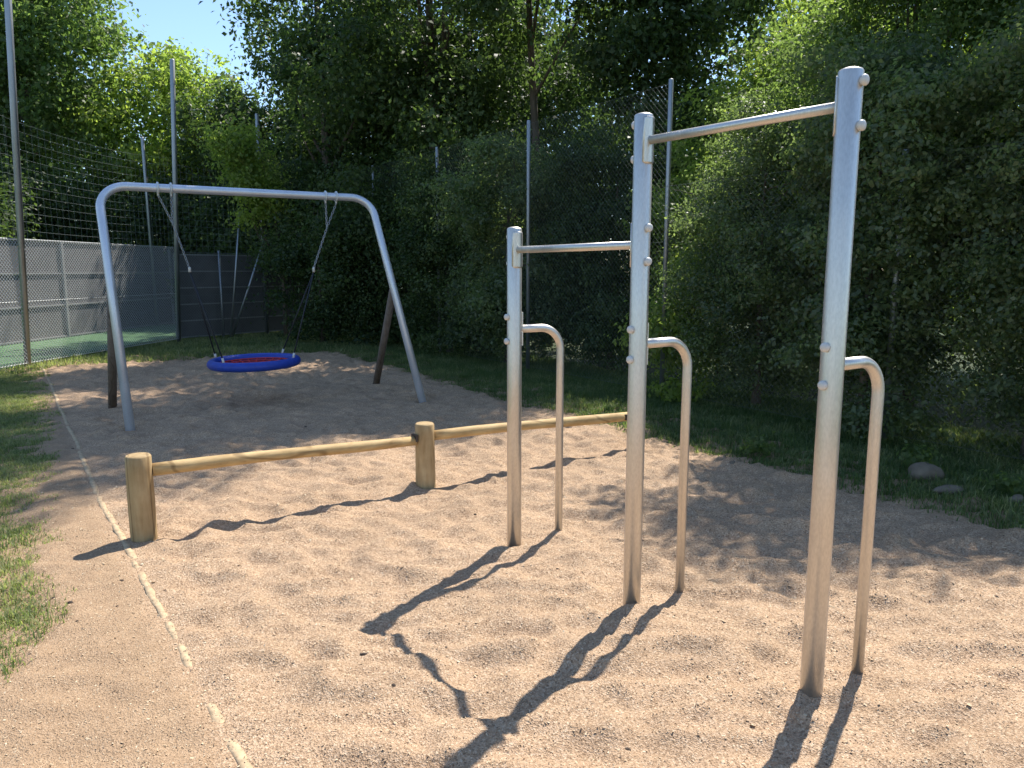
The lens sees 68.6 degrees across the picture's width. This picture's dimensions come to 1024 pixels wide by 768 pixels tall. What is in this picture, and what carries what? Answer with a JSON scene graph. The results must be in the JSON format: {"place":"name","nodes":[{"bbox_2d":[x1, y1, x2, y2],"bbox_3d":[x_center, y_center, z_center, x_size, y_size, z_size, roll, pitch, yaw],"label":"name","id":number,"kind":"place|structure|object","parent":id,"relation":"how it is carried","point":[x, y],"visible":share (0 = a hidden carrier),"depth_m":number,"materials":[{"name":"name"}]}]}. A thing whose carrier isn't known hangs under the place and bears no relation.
{"place":"outdoors","nodes":[
{"label":"outdoors","id":0,"kind":"place"},
{"bbox_2d":[0,325,175,369],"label":"court","id":1,"kind":"object","parent":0,"point":[79,349],"depth_m":16.45,"materials":[{"name":"green"}]},
{"bbox_2d":[0,238,196,344],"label":"board wall","id":2,"kind":"structure","parent":1,"relation":"on","point":[80,290],"depth_m":18.55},
{"bbox_2d":[140,137,158,325],"bbox_3d":[-10.425,-4.253,21.606,0.140,5.520,0.090,0,9,0],"label":"court mast","id":3,"kind":"object","parent":1,"relation":"on","point":[146,194],"visible":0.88,"depth_m":21.50,"materials":[{"name":"metal"}]},
{"bbox_2d":[1,0,1018,266],"label":"sky","id":4,"kind":"structure","parent":0,"point":[191,21],"materials":[{"name":"blue"}]},
{"bbox_2d":[0,345,1023,767],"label":"sand pit","id":5,"kind":"object","parent":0,"point":[194,407],"visible":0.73,"depth_m":3.65,"materials":[{"name":"beige sand"}]},
{"bbox_2d":[0,368,76,683],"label":"lawn grass","id":6,"kind":"structure","parent":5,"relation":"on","point":[24,462],"depth_m":5.42,"materials":[{"name":"green plant"}]},
{"bbox_2d":[42,369,252,767],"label":"timber edging","id":7,"kind":"object","parent":5,"relation":"on","point":[239,754],"visible":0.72,"depth_m":3.81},
{"bbox_2d":[96,182,426,430],"bbox_3d":[-2.969,-0.874,8.952,3.440,2.898,2.192,-5,10,-29],"label":"nest swing","id":8,"kind":"object","parent":5,"relation":"on","point":[250,362],"visible":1,"depth_m":8.64,"materials":[{"name":"metal"}]},
{"bbox_2d":[124,412,626,542],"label":"balance beam","id":9,"kind":"structure","parent":5,"relation":"on","point":[141,469],"depth_m":5.00,"materials":[{"name":"brown wood"}]},
{"bbox_2d":[1,426,1004,750],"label":"dark crumbs","id":10,"kind":"object","parent":5,"relation":"on","point":[365,652],"visible":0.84,"depth_m":3.61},
{"bbox_2d":[0,409,1023,767],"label":"loose sand","id":11,"kind":"object","parent":5,"relation":"on","point":[506,619],"visible":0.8,"depth_m":3.44,"materials":[{"name":"beige sand"}]},
{"bbox_2d":[286,340,1023,528],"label":"verge grass","id":12,"kind":"structure","parent":5,"relation":"on","point":[449,365],"depth_m":7.70,"materials":[{"name":"green plant"}]},
{"bbox_2d":[908,462,944,482],"bbox_3d":[3.216,0.697,5.831,0.274,0.187,0.186,0,9,0],"label":"stone","id":13,"kind":"object","parent":12,"relation":"on","point":[925,470],"visible":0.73,"depth_m":5.78,"materials":[{"name":"grey stone"}]},
{"bbox_2d":[933,485,963,494],"bbox_3d":[3.161,0.771,5.441,0.248,0.077,0.110,-3,9,-17],"label":"stone","id":14,"kind":"object","parent":12,"relation":"on","point":[939,489],"visible":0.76,"depth_m":5.41,"materials":[{"name":"grey stone"}]},
{"bbox_2d":[979,469,1023,495],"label":"weed tuft","id":15,"kind":"object","parent":12,"relation":"on","point":[1006,483],"visible":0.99,"depth_m":5.44,"materials":[{"name":"green plant"}]},
{"bbox_2d":[504,66,884,697],"bbox_3d":[0.669,0.127,3.571,0.425,2.676,2.051,-6,11,-36],"label":"pull up rig","id":16,"kind":"object","parent":5,"relation":"on","point":[849,123],"visible":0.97,"depth_m":2.98,"materials":[{"name":"silver metal"}]},
{"bbox_2d":[739,431,779,457],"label":"weed tuft","id":17,"kind":"object","parent":5,"relation":"on","point":[756,447],"visible":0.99,"depth_m":6.45,"materials":[{"name":"green plant"}]},
{"bbox_2d":[896,441,944,467],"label":"weed tuft","id":18,"kind":"object","parent":5,"relation":"on","point":[919,455],"visible":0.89,"depth_m":6.14,"materials":[{"name":"green plant"}]},
{"bbox_2d":[1009,494,1023,503],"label":"stone","id":19,"kind":"object","parent":5,"relation":"on","point":[1017,497],"visible":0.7,"depth_m":5.20,"materials":[{"name":"grey stone"}]},
{"bbox_2d":[82,276,1023,497],"bbox_3d":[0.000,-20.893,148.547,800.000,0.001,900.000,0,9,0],"label":"ground","id":20,"kind":"structure","parent":0,"point":[977,424],"depth_m":9.80,"materials":[{"name":"green plant"}]},
{"bbox_2d":[0,37,91,166],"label":"leafy tree","id":21,"kind":"object","parent":20,"relation":"on","point":[8,115],"visible":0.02,"depth_m":24.03,"materials":[{"name":"green plant"}]},
{"bbox_2d":[0,147,116,309],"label":"dark shrub","id":22,"kind":"object","parent":20,"relation":"on","point":[8,206],"visible":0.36,"depth_m":22.00,"materials":[{"name":"green plant"}]},
{"bbox_2d":[0,0,161,274],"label":"leafy tree","id":23,"kind":"object","parent":20,"relation":"on","point":[43,25],"visible":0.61,"depth_m":23.35,"materials":[{"name":"green plant"}]},
{"bbox_2d":[0,0,268,367],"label":"ball stop fence","id":24,"kind":"object","parent":20,"relation":"on","point":[23,273],"visible":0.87,"depth_m":14.26,"materials":[{"name":"metal"}]},
{"bbox_2d":[4,165,277,304],"bbox_3d":[-13.015,-4.706,24.600,14.578,5.315,8.212,0,9,0],"label":"dark shrub","id":25,"kind":"object","parent":20,"relation":"on","point":[134,223],"visible":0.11,"depth_m":22.63,"materials":[{"name":"green plant"}]},
{"bbox_2d":[62,31,273,273],"bbox_3d":[-10.967,-7.063,25.922,7.628,9.588,7.145,0,9,0],"label":"leafy tree","id":26,"kind":"object","parent":20,"relation":"on","point":[154,126],"visible":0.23,"depth_m":23.80,"materials":[{"name":"green plant"}]},
{"bbox_2d":[130,57,311,295],"bbox_3d":[-8.501,-6.058,23.991,7.224,8.178,6.417,6,11,36],"label":"leafy tree","id":27,"kind":"object","parent":20,"relation":"on","point":[186,119],"visible":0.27,"depth_m":22.65,"materials":[{"name":"green plant"}]},
{"bbox_2d":[0,327,453,374],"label":"grass","id":28,"kind":"structure","parent":20,"relation":"on","point":[248,343],"depth_m":15.37,"materials":[{"name":"green plant"}]},
{"bbox_2d":[173,254,317,337],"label":"end wall","id":29,"kind":"structure","parent":20,"relation":"on","point":[274,321],"depth_m":18.69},
{"bbox_2d":[187,106,307,335],"bbox_3d":[-6.121,-3.698,17.727,2.567,5.391,2.528,-8,12,-42],"label":"sunlit shrub","id":30,"kind":"object","parent":20,"relation":"on","point":[246,168],"visible":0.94,"depth_m":17.20,"materials":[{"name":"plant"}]},
{"bbox_2d":[210,1,371,294],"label":"backdrop tree","id":31,"kind":"object","parent":20,"relation":"on","point":[283,117],"visible":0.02,"depth_m":23.50,"materials":[{"name":"green plant"}]},
{"bbox_2d":[228,150,432,344],"bbox_3d":[-4.261,-3.236,17.387,4.097,4.580,6.521,-6,10,-34],"label":"dark shrub","id":32,"kind":"object","parent":20,"relation":"on","point":[297,255],"visible":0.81,"depth_m":16.15,"materials":[{"name":"green plant"}]},
{"bbox_2d":[198,0,483,305],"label":"shade tree","id":33,"kind":"object","parent":20,"relation":"on","point":[322,134],"visible":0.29,"depth_m":18.56,"materials":[{"name":"green plant"}]},
{"bbox_2d":[334,163,440,343],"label":"dark shrub","id":34,"kind":"object","parent":20,"relation":"on","point":[377,299],"visible":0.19,"depth_m":15.95,"materials":[{"name":"green plant"}]},
{"bbox_2d":[273,0,585,308],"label":"shade tree","id":35,"kind":"object","parent":20,"relation":"on","point":[439,129],"visible":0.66,"depth_m":15.76,"materials":[{"name":"green plant"}]},
{"bbox_2d":[371,142,506,354],"bbox_3d":[-1.450,-2.674,15.115,3.074,4.151,3.789,0,9,0],"label":"dark shrub","id":36,"kind":"object","parent":20,"relation":"on","point":[422,249],"visible":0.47,"depth_m":14.37,"materials":[{"name":"green plant"}]},
{"bbox_2d":[410,128,578,362],"bbox_3d":[-0.253,-2.470,13.643,3.300,4.188,3.726,0,9,0],"label":"dark shrub","id":37,"kind":"object","parent":20,"relation":"on","point":[482,301],"visible":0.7,"depth_m":12.76,"materials":[{"name":"green plant"}]},
{"bbox_2d":[350,0,692,321],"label":"backdrop tree","id":38,"kind":"object","parent":20,"relation":"on","point":[553,16],"visible":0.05,"depth_m":21.66,"materials":[{"name":"green plant"}]},
{"bbox_2d":[385,0,688,346],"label":"shade tree","id":39,"kind":"object","parent":20,"relation":"on","point":[464,7],"visible":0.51,"depth_m":15.87,"materials":[{"name":"green plant"}]},
{"bbox_2d":[522,112,686,370],"bbox_3d":[1.467,-2.260,12.518,3.113,4.112,3.847,0,9,0],"label":"dark shrub","id":40,"kind":"object","parent":20,"relation":"on","point":[598,217],"visible":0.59,"depth_m":11.78,"materials":[{"name":"green plant"}]},
{"bbox_2d":[646,377,706,401],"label":"weed tuft","id":41,"kind":"object","parent":20,"relation":"on","point":[673,394],"visible":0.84,"depth_m":9.30,"materials":[{"name":"green plant"}]},
{"bbox_2d":[331,78,1023,458],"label":"overgrown fence","id":42,"kind":"object","parent":20,"relation":"on","point":[665,232],"visible":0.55,"depth_m":9.57,"materials":[{"name":"plant"}]},
{"bbox_2d":[557,0,798,314],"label":"shade tree","id":43,"kind":"object","parent":20,"relation":"on","point":[678,42],"visible":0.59,"depth_m":13.48,"materials":[{"name":"green plant"}]},
{"bbox_2d":[604,96,825,389],"bbox_3d":[3.088,-2.022,10.892,3.595,4.127,4.615,0,9,0],"label":"sunlit shrub","id":44,"kind":"object","parent":20,"relation":"on","point":[691,167],"visible":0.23,"depth_m":10.34,"materials":[{"name":"green plant"}]},
{"bbox_2d":[649,81,878,406],"bbox_3d":[3.065,-1.607,9.012,2.903,3.873,2.965,0,9,0],"label":"dense shrub","id":45,"kind":"object","parent":20,"relation":"on","point":[720,312],"visible":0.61,"depth_m":8.78,"materials":[{"name":"green plant"}]},
{"bbox_2d":[701,1,879,322],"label":"backdrop tree","id":46,"kind":"object","parent":20,"relation":"on","point":[745,38],"depth_m":18.20,"materials":[{"name":"green plant"}]},
{"bbox_2d":[666,0,931,373],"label":"sunlit tree","id":47,"kind":"object","parent":20,"relation":"on","point":[753,77],"visible":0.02,"depth_m":11.71,"materials":[{"name":"green plant"}]},
{"bbox_2d":[722,0,1023,413],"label":"dense shrub","id":48,"kind":"object","parent":20,"relation":"on","point":[958,12],"visible":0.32,"depth_m":8.38,"materials":[{"name":"green plant"}]},
{"bbox_2d":[746,8,1023,442],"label":"dense shrub","id":49,"kind":"object","parent":20,"relation":"on","point":[897,111],"visible":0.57,"depth_m":7.07,"materials":[{"name":"green plant"}]},
{"bbox_2d":[856,0,1023,457],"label":"dense shrub","id":50,"kind":"object","parent":20,"relation":"on","point":[1006,68],"visible":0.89,"depth_m":6.35,"materials":[{"name":"green plant"}]},
{"bbox_2d":[856,0,1023,382],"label":"shade tree","id":51,"kind":"object","parent":20,"relation":"on","point":[907,23],"visible":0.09,"depth_m":8.30,"materials":[{"name":"green plant"}]},
{"bbox_2d":[859,1,1023,367],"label":"sunlit tree","id":52,"kind":"object","parent":20,"relation":"on","point":[890,26],"depth_m":10.77,"materials":[{"name":"green plant"}]},
{"bbox_2d":[931,5,1023,373],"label":"sunlit tree","id":53,"kind":"object","parent":20,"relation":"on","point":[986,249],"depth_m":9.15,"materials":[{"name":"green plant"}]}
]}

